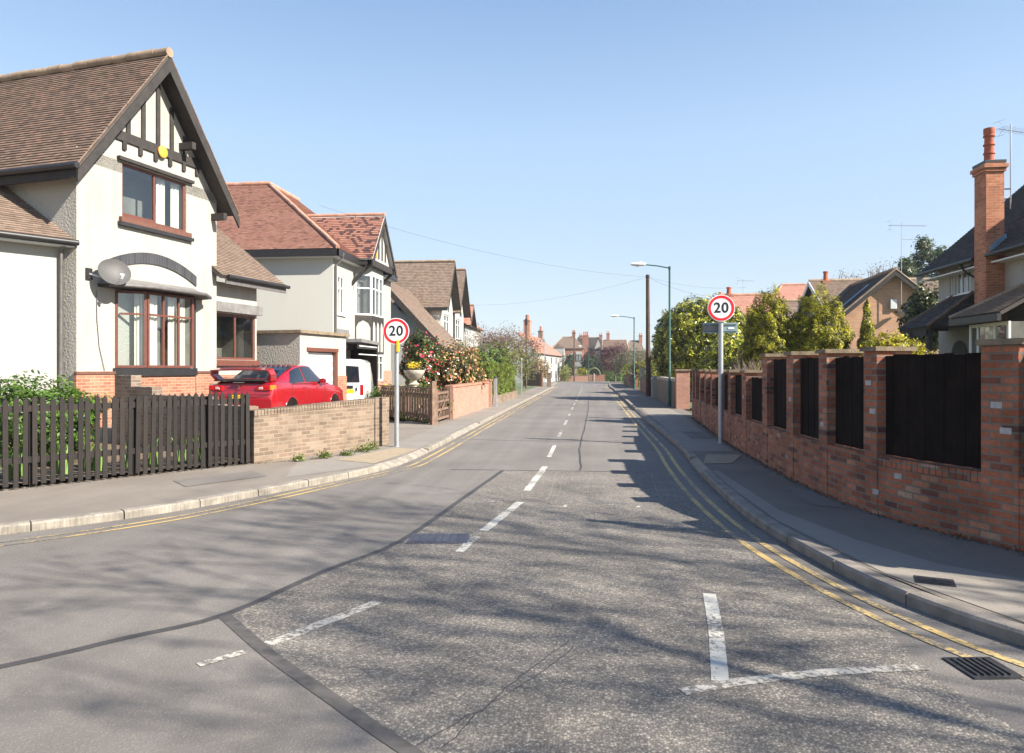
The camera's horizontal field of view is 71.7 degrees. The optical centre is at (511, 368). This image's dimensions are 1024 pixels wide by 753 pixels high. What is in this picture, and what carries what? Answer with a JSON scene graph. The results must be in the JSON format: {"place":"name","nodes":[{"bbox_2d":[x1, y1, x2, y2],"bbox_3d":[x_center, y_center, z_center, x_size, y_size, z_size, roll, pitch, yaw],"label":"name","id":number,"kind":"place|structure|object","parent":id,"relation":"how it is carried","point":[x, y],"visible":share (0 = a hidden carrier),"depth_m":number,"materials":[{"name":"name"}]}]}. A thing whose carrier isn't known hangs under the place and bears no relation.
{"place":"outdoors","nodes":[
{"label":"outdoors","id":0,"kind":"place"},
{"bbox_2d":[90,426,111,441],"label":"driveway","id":1,"kind":"structure","parent":0,"point":[109,433],"depth_m":15.89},
{"bbox_2d":[0,47,290,441],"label":"gabled house","id":2,"kind":"structure","parent":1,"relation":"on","point":[108,157],"depth_m":17.20,"materials":[{"name":"white paint"}]},
{"bbox_2d":[85,259,130,284],"bbox_3d":[-9.159,-2.212,16.249,0.912,0.629,0.598,0,0,6],"label":"satellite dish","id":3,"kind":"object","parent":2,"relation":"attached to","point":[114,271],"visible":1,"depth_m":16.24,"materials":[{"name":"metal"}]},
{"bbox_2d":[115,290,146,367],"bbox_3d":[-9.138,-0.940,17.016,0.673,1.840,0.193,0,0,-27],"label":"window","id":4,"kind":"structure","parent":2,"relation":"in","point":[137,313],"depth_m":17.07,"materials":[{"name":"brown paint"}]},
{"bbox_2d":[122,162,184,231],"bbox_3d":[-9.411,-4.300,18.103,0.700,1.320,2.090,0,0,17],"label":"window","id":5,"kind":"structure","parent":2,"relation":"in","point":[147,196],"depth_m":18.45,"materials":[{"name":"glass"}]},
{"bbox_2d":[133,291,193,367],"bbox_3d":[-8.770,-0.940,17.893,0.450,1.840,1.530,0,0,17],"label":"window","id":6,"kind":"structure","parent":2,"relation":"in","point":[166,317],"depth_m":18.00,"materials":[{"name":"brown paint"}]},
{"bbox_2d":[185,299,189,365],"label":"window","id":7,"kind":"structure","parent":2,"relation":"in","point":[187,302],"depth_m":18.50,"materials":[{"name":"brown paint"}]},
{"bbox_2d":[217,313,253,359],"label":"window","id":8,"kind":"structure","parent":2,"relation":"in","point":[235,333],"depth_m":22.05,"materials":[{"name":"brown paint"}]},
{"bbox_2d":[209,361,342,408],"bbox_3d":[-6.264,0.558,19.489,2.160,1.583,4.717,0,0,9],"label":"parked car","id":9,"kind":"object","parent":1,"relation":"on","point":[273,385],"visible":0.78,"depth_m":17.89,"materials":[{"name":"red paint"}]},
{"bbox_2d":[257,330,349,399],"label":"garage","id":10,"kind":"structure","parent":1,"relation":"on","point":[320,354],"depth_m":22.91,"materials":[{"name":"concrete"}]},
{"bbox_2d":[308,352,332,383],"bbox_3d":[-6.397,0.424,23.579,0.030,1.912,1.560,0,0,17],"label":"roller door","id":11,"kind":"structure","parent":10,"relation":"in","point":[321,366],"depth_m":23.68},
{"bbox_2d":[217,181,397,391],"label":"hipped house","id":12,"kind":"structure","parent":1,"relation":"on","point":[336,273],"depth_m":30.08,"materials":[{"name":"white paint"}]},
{"bbox_2d":[337,275,346,316],"bbox_3d":[-7.360,-2.990,29.238,0.790,1.660,0.930,0,0,6],"label":"window","id":13,"kind":"structure","parent":12,"relation":"in","point":[340,279],"depth_m":29.41,"materials":[{"name":"white plastic"}]},
{"bbox_2d":[355,273,371,314],"bbox_3d":[-6.612,-3.250,31.269,0.746,1.800,0.400,0,0,-30],"label":"window","id":14,"kind":"structure","parent":12,"relation":"in","point":[360,287],"depth_m":31.25,"materials":[{"name":"white plastic"}]},
{"bbox_2d":[363,275,382,317],"bbox_3d":[-6.284,-3.250,32.151,0.400,1.800,1.680,0,0,6],"label":"window","id":15,"kind":"structure","parent":12,"relation":"in","point":[366,292],"depth_m":31.36,"materials":[{"name":"white plastic"}]},
{"bbox_2d":[346,359,373,399],"bbox_3d":[-6.268,0.610,27.259,1.660,1.940,3.470,0,0,-4],"label":"parked van","id":16,"kind":"object","parent":1,"relation":"on","point":[360,384],"visible":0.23,"depth_m":25.64,"materials":[{"name":"white paint"}]},
{"bbox_2d":[346,339,379,391],"bbox_3d":[-6.409,0.160,29.197,1.250,2.680,2.500,0,0,6],"label":"carport","id":17,"kind":"object","parent":1,"relation":"on","point":[364,349],"visible":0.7,"depth_m":30.22,"materials":[{"name":"black plastic"}]},
{"bbox_2d":[0,442,239,485],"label":"garden","id":18,"kind":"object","parent":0,"point":[10,482],"visible":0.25,"depth_m":11.88,"materials":[{"name":"plant"}]},
{"bbox_2d":[0,369,111,466],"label":"evergreen shrub","id":19,"kind":"object","parent":18,"relation":"on","point":[50,394],"visible":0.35,"depth_m":11.87,"materials":[{"name":"green plant"}]},
{"bbox_2d":[115,375,257,461],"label":"garden wall","id":20,"kind":"structure","parent":18,"relation":"on","point":[126,386],"depth_m":14.67,"materials":[{"name":"brick"}]},
{"bbox_2d":[0,382,555,522],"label":"pavement","id":21,"kind":"structure","parent":0,"point":[48,499],"depth_m":10.06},
{"bbox_2d":[0,391,249,487],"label":"picket fence","id":22,"kind":"object","parent":21,"relation":"on","point":[30,459],"visible":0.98,"depth_m":11.03,"materials":[{"name":"black paint"}]},
{"bbox_2d":[173,471,265,486],"bbox_3d":[-4.505,1.696,10.971,0.690,0.001,1.457,0,0,39],"label":"footway patch","id":23,"kind":"object","parent":21,"relation":"on","point":[216,478],"visible":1,"depth_m":10.94,"materials":[{"name":"concrete"}]},
{"bbox_2d":[249,397,388,463],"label":"brick wall","id":24,"kind":"structure","parent":21,"relation":"on","point":[281,433],"depth_m":14.00,"materials":[{"name":"brick"}]},
{"bbox_2d":[286,399,523,476],"bbox_3d":[-1.621,1.698,25.641,1.660,0.001,29.400,0,0,6],"label":"footway concrete","id":25,"kind":"object","parent":21,"relation":"on","point":[417,441],"visible":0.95,"depth_m":15.87,"materials":[{"name":"concrete"}]},
{"bbox_2d":[337,448,416,462],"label":"tactile paving","id":26,"kind":"structure","parent":25,"relation":"on","point":[376,456],"depth_m":13.81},
{"bbox_2d":[383,318,408,446],"bbox_3d":[-2.506,0.312,15.416,0.572,2.816,0.190,0,0,2],"label":"speed sign","id":27,"kind":"object","parent":25,"relation":"on","point":[396,332],"visible":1,"depth_m":15.35,"materials":[{"name":"metal"}]},
{"bbox_2d":[380,381,437,424],"bbox_3d":[-3.467,1.090,23.325,0.230,1.420,4.300,0,0,-32],"label":"garden fence","id":28,"kind":"object","parent":21,"relation":"on","point":[431,394],"visible":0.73,"depth_m":22.61,"materials":[{"name":"brown paint"}]},
{"bbox_2d":[444,379,492,418],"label":"garden wall","id":29,"kind":"structure","parent":21,"relation":"on","point":[471,397],"depth_m":26.98,"materials":[{"name":"pink brick"}]},
{"bbox_2d":[438,386,450,420],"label":"garden gate","id":30,"kind":"structure","parent":29,"relation":"attached to","point":[447,392],"depth_m":23.25,"materials":[{"name":"brown paint"}]},
{"bbox_2d":[471,361,515,395],"bbox_3d":[-0.996,0.682,37.643,1.555,2.158,9.939,0,0,7],"label":"clipped hedge","id":31,"kind":"object","parent":21,"relation":"on","point":[506,381],"visible":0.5,"depth_m":36.85,"materials":[{"name":"green plant"}]},
{"bbox_2d":[492,391,517,404],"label":"brick wall","id":32,"kind":"structure","parent":21,"relation":"on","point":[504,397],"depth_m":36.97,"materials":[{"name":"brick"}]},
{"bbox_2d":[523,373,542,386],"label":"boarded gate","id":33,"kind":"structure","parent":21,"relation":"on","point":[538,379],"depth_m":70.79,"materials":[{"name":"brown paint"}]},
{"bbox_2d":[528,358,551,378],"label":"orange shrub","id":34,"kind":"object","parent":21,"relation":"on","point":[542,368],"visible":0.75,"depth_m":75.53,"materials":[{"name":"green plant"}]},
{"bbox_2d":[401,402,442,418],"bbox_3d":[-4.221,1.600,27.844,5.200,0.001,11.600,0,0,6],"label":"garden","id":35,"kind":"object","parent":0,"point":[427,409],"visible":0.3,"depth_m":27.75,"materials":[{"name":"soil"}]},
{"bbox_2d":[404,362,424,412],"bbox_3d":[-3.440,0.639,24.939,0.740,1.822,0.740,0,0,6],"label":"stone urn","id":36,"kind":"object","parent":35,"relation":"on","point":[413,376],"visible":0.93,"depth_m":24.75,"materials":[{"name":"beige stone"}]},
{"bbox_2d":[399,327,444,388],"bbox_3d":[-3.517,0.007,27.351,1.893,3.285,1.918,0,0,6],"label":"camellia bush","id":37,"kind":"object","parent":35,"relation":"on","point":[425,352],"visible":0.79,"depth_m":26.86,"materials":[{"name":"green plant"}]},
{"bbox_2d":[435,339,487,397],"bbox_3d":[-2.447,0.140,29.773,2.840,3.021,4.772,0,0,6],"label":"camellia bush","id":38,"kind":"object","parent":35,"relation":"on","point":[460,368],"visible":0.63,"depth_m":28.61,"materials":[{"name":"green plant"}]},
{"bbox_2d":[0,381,1023,752],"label":"road","id":39,"kind":"structure","parent":0,"point":[164,691],"depth_m":5.65,"materials":[{"name":"asphalt"}]},
{"bbox_2d":[197,650,245,665],"bbox_3d":[-1.801,1.795,4.398,0.284,0.001,0.070,0,0,-44],"label":"road marking","id":40,"kind":"object","parent":39,"relation":"on","point":[219,658],"visible":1,"depth_m":4.39,"materials":[{"name":"white paint"}]},
{"bbox_2d":[0,470,502,668],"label":"road seam","id":41,"kind":"object","parent":39,"relation":"on","point":[279,591],"visible":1,"depth_m":5.42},
{"bbox_2d":[0,385,555,542],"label":"road marking","id":42,"kind":"object","parent":39,"relation":"on","point":[272,496],"visible":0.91,"depth_m":9.88,"materials":[{"name":"yellow paint"}]},
{"bbox_2d":[0,382,556,534],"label":"kerb","id":43,"kind":"structure","parent":39,"relation":"on","point":[68,521],"depth_m":9.50,"materials":[{"name":"concrete"}]},
{"bbox_2d":[0,387,557,545],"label":"road marking","id":44,"kind":"object","parent":39,"relation":"on","point":[273,499],"visible":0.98,"depth_m":9.65,"materials":[{"name":"yellow paint"}]},
{"bbox_2d":[218,614,423,752],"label":"road seam","id":45,"kind":"object","parent":39,"relation":"on","point":[377,730],"visible":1,"depth_m":3.93,"materials":[{"name":"asphalt"}]},
{"bbox_2d":[407,533,469,543],"bbox_3d":[-0.769,1.800,7.492,0.620,0.032,0.420,0,0,0],"label":"manhole cover","id":46,"kind":"object","parent":39,"relation":"on","point":[438,538],"visible":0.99,"depth_m":7.45,"materials":[{"name":"metal"}]},
{"bbox_2d":[232,471,1023,752],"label":"road dressing","id":47,"kind":"object","parent":39,"relation":"on","point":[621,578],"visible":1,"depth_m":4.67,"materials":[{"name":"asphalt"}]},
{"bbox_2d":[264,601,380,644],"bbox_3d":[-1.313,1.795,5.040,0.114,0.001,1.008,0,0,33],"label":"road marking","id":48,"kind":"object","parent":47,"relation":"on","point":[308,628],"visible":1,"depth_m":4.99,"materials":[{"name":"white paint"}]},
{"bbox_2d":[267,472,556,680],"bbox_3d":[-0.064,1.797,8.124,0.532,0.001,8.504,0,0,15],"label":"road crack","id":49,"kind":"object","parent":47,"relation":"on","point":[433,605],"visible":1,"depth_m":5.33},
{"bbox_2d":[291,472,563,680],"bbox_3d":[0.057,1.797,8.109,0.522,0.001,8.480,0,0,15],"label":"road crack","id":50,"kind":"object","parent":47,"relation":"on","point":[450,601],"visible":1,"depth_m":5.40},
{"bbox_2d":[352,475,590,697],"bbox_3d":[0.452,1.797,7.996,0.457,0.001,8.655,0,0,15],"label":"road crack","id":51,"kind":"object","parent":47,"relation":"on","point":[480,616],"visible":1,"depth_m":5.05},
{"bbox_2d":[415,646,573,745],"bbox_3d":[-0.047,1.797,3.925,0.063,0.001,1.613,0,0,36],"label":"road crack","id":52,"kind":"object","parent":47,"relation":"on","point":[496,699],"visible":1,"depth_m":3.88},
{"bbox_2d":[480,502,523,530],"bbox_3d":[-0.102,1.795,8.708,0.125,0.001,1.744,0,0,14],"label":"road marking","id":53,"kind":"object","parent":47,"relation":"on","point":[499,517],"visible":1,"depth_m":8.61,"materials":[{"name":"white paint"}]},
{"bbox_2d":[442,641,568,747],"bbox_3d":[0.005,1.797,4.031,0.053,0.001,1.498,0,0,28],"label":"road crack","id":54,"kind":"object","parent":47,"relation":"on","point":[497,696],"visible":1,"depth_m":3.84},
{"bbox_2d":[524,466,547,490],"bbox_3d":[0.416,1.795,11.726,0.128,0.001,2.604,0,0,9],"label":"road marking","id":55,"kind":"object","parent":47,"relation":"on","point":[533,481],"visible":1,"depth_m":11.53,"materials":[{"name":"white paint"}]},
{"bbox_2d":[703,593,728,680],"bbox_3d":[1.393,1.795,4.864,0.114,0.001,1.634,0,0,13],"label":"road marking","id":56,"kind":"object","parent":47,"relation":"on","point":[718,664],"visible":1,"depth_m":4.68,"materials":[{"name":"white paint"}]},
{"bbox_2d":[678,664,930,694],"bbox_3d":[1.712,1.794,4.132,1.591,0.001,0.147,0,0,-12],"label":"road marking","id":57,"kind":"object","parent":47,"relation":"on","point":[710,686],"visible":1,"depth_m":4.14,"materials":[{"name":"white paint"}]},
{"bbox_2d":[605,387,1023,679],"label":"road marking","id":58,"kind":"object","parent":39,"relation":"on","point":[808,582],"visible":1,"depth_m":6.15,"materials":[{"name":"yellow paint"}]},
{"bbox_2d":[607,387,1023,666],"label":"road marking","id":59,"kind":"object","parent":39,"relation":"on","point":[834,584],"visible":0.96,"depth_m":6.00,"materials":[{"name":"yellow paint"}]},
{"bbox_2d":[609,383,1023,645],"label":"kerb","id":60,"kind":"structure","parent":39,"relation":"on","point":[1001,628],"depth_m":5.95,"materials":[{"name":"concrete"}]},
{"bbox_2d":[647,423,1023,646],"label":"gutter litter","id":61,"kind":"object","parent":39,"relation":"on","point":[806,556],"visible":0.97,"depth_m":7.17,"materials":[{"name":"brown plant"}]},
{"bbox_2d":[942,657,1023,679],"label":"gully grate","id":62,"kind":"object","parent":39,"relation":"on","point":[982,668],"visible":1,"depth_m":4.22,"materials":[{"name":"metal"}]},
{"bbox_2d":[0,0,1023,358],"label":"sky","id":63,"kind":"structure","parent":0,"point":[762,143],"materials":[{"name":"blue"}]},
{"bbox_2d":[29,373,1023,623],"bbox_3d":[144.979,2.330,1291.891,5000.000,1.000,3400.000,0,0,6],"label":"ground","id":64,"kind":"structure","parent":0,"point":[517,388],"depth_m":31.74,"materials":[{"name":"green plant"}]},
{"bbox_2d":[391,259,482,395],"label":"twin gabled house","id":65,"kind":"structure","parent":64,"relation":"on","point":[431,297],"depth_m":47.74,"materials":[{"name":"tile"}]},
{"bbox_2d":[464,304,482,355],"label":"white bay house","id":66,"kind":"structure","parent":64,"relation":"on","point":[469,324],"depth_m":60.44,"materials":[{"name":"paint"}]},
{"bbox_2d":[465,340,509,363],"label":"green bush","id":67,"kind":"object","parent":64,"relation":"on","point":[487,356],"visible":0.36,"depth_m":43.41,"materials":[{"name":"green plant"}]},
{"bbox_2d":[463,321,533,360],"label":"budding tree","id":68,"kind":"object","parent":64,"relation":"on","point":[493,336],"visible":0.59,"depth_m":53.36,"materials":[{"name":"pink plant"}]},
{"bbox_2d":[486,337,531,380],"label":"tree","id":69,"kind":"object","parent":64,"relation":"on","point":[510,357],"visible":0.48,"depth_m":46.91,"materials":[{"name":"green plant"}]},
{"bbox_2d":[492,320,547,370],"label":"budding tree","id":70,"kind":"object","parent":64,"relation":"on","point":[535,347],"visible":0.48,"depth_m":59.73,"materials":[{"name":"brown plant"}]},
{"bbox_2d":[515,337,543,388],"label":"green bush","id":71,"kind":"object","parent":64,"relation":"on","point":[526,365],"visible":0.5,"depth_m":61.95,"materials":[{"name":"green plant"}]},
{"bbox_2d":[505,315,561,382],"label":"white cottage","id":72,"kind":"structure","parent":64,"relation":"on","point":[553,356],"depth_m":141.18,"materials":[{"name":"paint"}]},
{"bbox_2d":[552,330,584,373],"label":"brick villa","id":73,"kind":"object","parent":64,"relation":"on","point":[567,343],"visible":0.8,"depth_m":171.86,"materials":[{"name":"tile"}]},
{"bbox_2d":[577,332,602,374],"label":"brick villa","id":74,"kind":"object","parent":64,"relation":"on","point":[593,345],"visible":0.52,"depth_m":181.70,"materials":[{"name":"tile"}]},
{"bbox_2d":[580,354,604,374],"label":"dark bush","id":75,"kind":"object","parent":64,"relation":"on","point":[592,362],"visible":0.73,"depth_m":156.94,"materials":[{"name":"green plant"}]},
{"bbox_2d":[595,342,631,381],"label":"plum tree","id":76,"kind":"object","parent":64,"relation":"on","point":[603,360],"visible":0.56,"depth_m":126.78,"materials":[{"name":"purple plant"}]},
{"bbox_2d":[601,331,627,379],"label":"brick villa","id":77,"kind":"object","parent":64,"relation":"on","point":[607,342],"visible":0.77,"depth_m":178.09,"materials":[{"name":"brown tile"}]},
{"bbox_2d":[606,345,653,376],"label":"hazy bush","id":78,"kind":"object","parent":64,"relation":"on","point":[619,360],"visible":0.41,"depth_m":111.67,"materials":[{"name":"brown plant"}]},
{"bbox_2d":[649,292,747,393],"bbox_3d":[10.829,-1.265,40.004,6.052,6.049,5.741,0,0,6],"label":"laurel bush","id":79,"kind":"object","parent":64,"relation":"on","point":[693,340],"visible":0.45,"depth_m":38.33,"materials":[{"name":"green plant"}]},
{"bbox_2d":[696,333,743,369],"bbox_3d":[9.437,0.037,31.018,2.787,3.426,2.608,0,0,24],"label":"laurel bush","id":80,"kind":"object","parent":64,"relation":"on","point":[710,361],"visible":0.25,"depth_m":30.50,"materials":[{"name":"green plant"}]},
{"bbox_2d":[718,287,777,325],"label":"pale house","id":81,"kind":"structure","parent":64,"relation":"on","point":[742,301],"depth_m":48.79,"materials":[{"name":"pink tile"}]},
{"bbox_2d":[773,283,806,298],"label":"pink roofed house","id":82,"kind":"structure","parent":64,"relation":"on","point":[790,290],"depth_m":62.34,"materials":[{"name":"red tile"}]},
{"bbox_2d":[796,271,938,316],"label":"brown roofed house","id":83,"kind":"structure","parent":64,"relation":"on","point":[839,288],"depth_m":41.36,"materials":[{"name":"tile"}]},
{"bbox_2d":[799,267,938,353],"bbox_3d":[19.261,-1.631,38.098,6.816,6.662,7.404,0,0,9],"label":"brick bungalow","id":84,"kind":"object","parent":64,"relation":"on","point":[881,291],"visible":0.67,"depth_m":34.91,"materials":[{"name":"brick"}]},
{"bbox_2d":[894,252,917,277],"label":"evergreen tree","id":85,"kind":"object","parent":64,"relation":"on","point":[907,265],"visible":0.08,"depth_m":61.63,"materials":[{"name":"green plant"}]},
{"bbox_2d":[896,281,938,353],"bbox_3d":[15.868,-0.840,26.935,2.046,5.180,1.982,0,0,6],"label":"dark bush","id":86,"kind":"object","parent":64,"relation":"on","point":[913,308],"visible":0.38,"depth_m":26.68,"materials":[{"name":"green plant"}]},
{"bbox_2d":[910,234,936,277],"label":"evergreen tree","id":87,"kind":"object","parent":64,"relation":"on","point":[923,246],"visible":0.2,"depth_m":65.67,"materials":[{"name":"green plant"}]},
{"bbox_2d":[926,245,946,277],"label":"evergreen tree","id":88,"kind":"object","parent":64,"relation":"on","point":[939,251],"visible":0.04,"depth_m":63.92,"materials":[{"name":"green plant"}]},
{"bbox_2d":[610,382,1023,622],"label":"pavement","id":89,"kind":"structure","parent":0,"point":[757,479],"depth_m":7.64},
{"bbox_2d":[646,274,650,395],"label":"telegraph pole","id":90,"kind":"object","parent":89,"relation":"on","point":[648,376],"visible":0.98,"depth_m":43.60,"materials":[{"name":"wood"}]},
{"bbox_2d":[631,261,670,406],"bbox_3d":[6.271,-1.570,31.992,1.814,6.560,0.280,0,0,6],"label":"street lamp","id":91,"kind":"object","parent":89,"relation":"on","point":[640,263],"visible":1,"depth_m":31.87,"materials":[{"name":"metal"}]},
{"bbox_2d":[657,376,674,406],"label":"stone wall","id":92,"kind":"structure","parent":89,"relation":"on","point":[662,388],"depth_m":35.51,"materials":[{"name":"stone"}]},
{"bbox_2d":[674,369,690,408],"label":"brick pier","id":93,"kind":"structure","parent":89,"relation":"on","point":[682,388],"depth_m":30.06,"materials":[{"name":"brick"}]},
{"bbox_2d":[641,408,731,450],"bbox_3d":[5.203,1.698,22.510,1.280,0.001,16.100,0,0,6],"label":"footway strip","id":94,"kind":"object","parent":89,"relation":"on","point":[679,426],"visible":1,"depth_m":20.10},
{"bbox_2d":[703,295,737,443],"bbox_3d":[4.742,0.024,16.122,0.770,3.392,0.209,0,0,8],"label":"speed sign","id":95,"kind":"object","parent":94,"relation":"on","point":[721,308],"visible":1,"depth_m":16.07,"materials":[{"name":"metal"}]},
{"bbox_2d":[703,454,741,463],"bbox_3d":[3.975,1.693,13.315,0.678,0.001,1.608,0,0,17],"label":"manhole cover","id":96,"kind":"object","parent":89,"relation":"on","point":[720,458],"depth_m":13.35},
{"bbox_2d":[780,485,846,507],"bbox_3d":[3.980,1.696,9.465,0.400,0.001,1.700,0,0,6],"label":"footway patch","id":97,"kind":"object","parent":89,"relation":"on","point":[808,496],"visible":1,"depth_m":9.33,"materials":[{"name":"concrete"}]},
{"bbox_2d":[691,338,1023,551],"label":"brick wall","id":98,"kind":"structure","parent":89,"relation":"on","point":[929,441],"depth_m":8.06,"materials":[{"name":"brick"}]},
{"bbox_2d":[691,417,1023,555],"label":"weeds","id":99,"kind":"object","parent":89,"relation":"on","point":[779,472],"visible":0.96,"depth_m":9.29,"materials":[{"name":"green plant"}]},
{"bbox_2d":[713,471,1023,621],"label":"footway strip","id":100,"kind":"object","parent":89,"relation":"on","point":[1001,594],"visible":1,"depth_m":5.99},
{"bbox_2d":[913,575,955,586],"bbox_3d":[3.372,1.704,5.659,0.280,0.032,0.220,0,0,26],"label":"manhole cover","id":101,"kind":"object","parent":100,"relation":"on","point":[935,581],"visible":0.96,"depth_m":5.64,"materials":[{"name":"metal"}]},
{"bbox_2d":[897,127,1023,354],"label":"chimneyed house","id":102,"kind":"structure","parent":0,"point":[979,266],"depth_m":20.23,"materials":[{"name":"brick"}]},
{"bbox_2d":[951,340,966,354],"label":"door","id":103,"kind":"structure","parent":102,"relation":"in","point":[959,347],"depth_m":22.43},
{"bbox_2d":[953,263,970,295],"bbox_3d":[14.506,-2.755,22.246,0.810,0.990,1.110,0,0,6],"label":"window","id":104,"kind":"structure","parent":102,"relation":"in","point":[963,280],"depth_m":22.69,"materials":[{"name":"white plastic"}]},
{"bbox_2d":[972,325,1006,352],"bbox_3d":[13.378,-0.760,19.681,1.000,0.920,0.500,0,0,6],"label":"window","id":105,"kind":"structure","parent":102,"relation":"in","point":[1002,329],"depth_m":19.48,"materials":[{"name":"grey glass"}]},
{"bbox_2d":[969,321,1023,352],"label":"window","id":106,"kind":"structure","parent":102,"relation":"in","point":[1015,329],"depth_m":18.72,"materials":[{"name":"white plastic"}]},
{"bbox_2d":[994,119,1023,208],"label":"tv aerial","id":107,"kind":"object","parent":102,"relation":"attached to","point":[1010,130],"visible":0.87,"depth_m":21.29,"materials":[{"name":"metal"}]},
{"label":"garden","id":108,"kind":"structure","parent":0,"visible":0},
{"bbox_2d":[736,282,800,369],"bbox_3d":[7.964,-0.471,21.985,1.934,4.443,2.109,0,0,6],"label":"conifer","id":109,"kind":"object","parent":108,"relation":"on","point":[768,337],"visible":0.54,"depth_m":21.58,"materials":[{"name":"green plant"}]},
{"bbox_2d":[784,281,855,350],"bbox_3d":[9.329,-0.449,21.498,2.284,4.397,2.194,0,0,6],"label":"conifer","id":110,"kind":"object","parent":108,"relation":"on","point":[834,336],"visible":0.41,"depth_m":21.03,"materials":[{"name":"green plant"}]},
{"bbox_2d":[856,298,875,356],"bbox_3d":[9.513,-0.073,19.002,0.732,3.647,0.704,0,0,6],"label":"conifer","id":111,"kind":"object","parent":108,"relation":"on","point":[867,329],"visible":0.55,"depth_m":18.92,"materials":[{"name":"green plant"}]},
{"bbox_2d":[860,329,925,355],"bbox_3d":[9.635,0.354,17.983,1.416,2.793,1.481,0,0,-40],"label":"golden shrub","id":112,"kind":"object","parent":108,"relation":"on","point":[896,340],"visible":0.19,"depth_m":17.73,"materials":[{"name":"yellow plant"}]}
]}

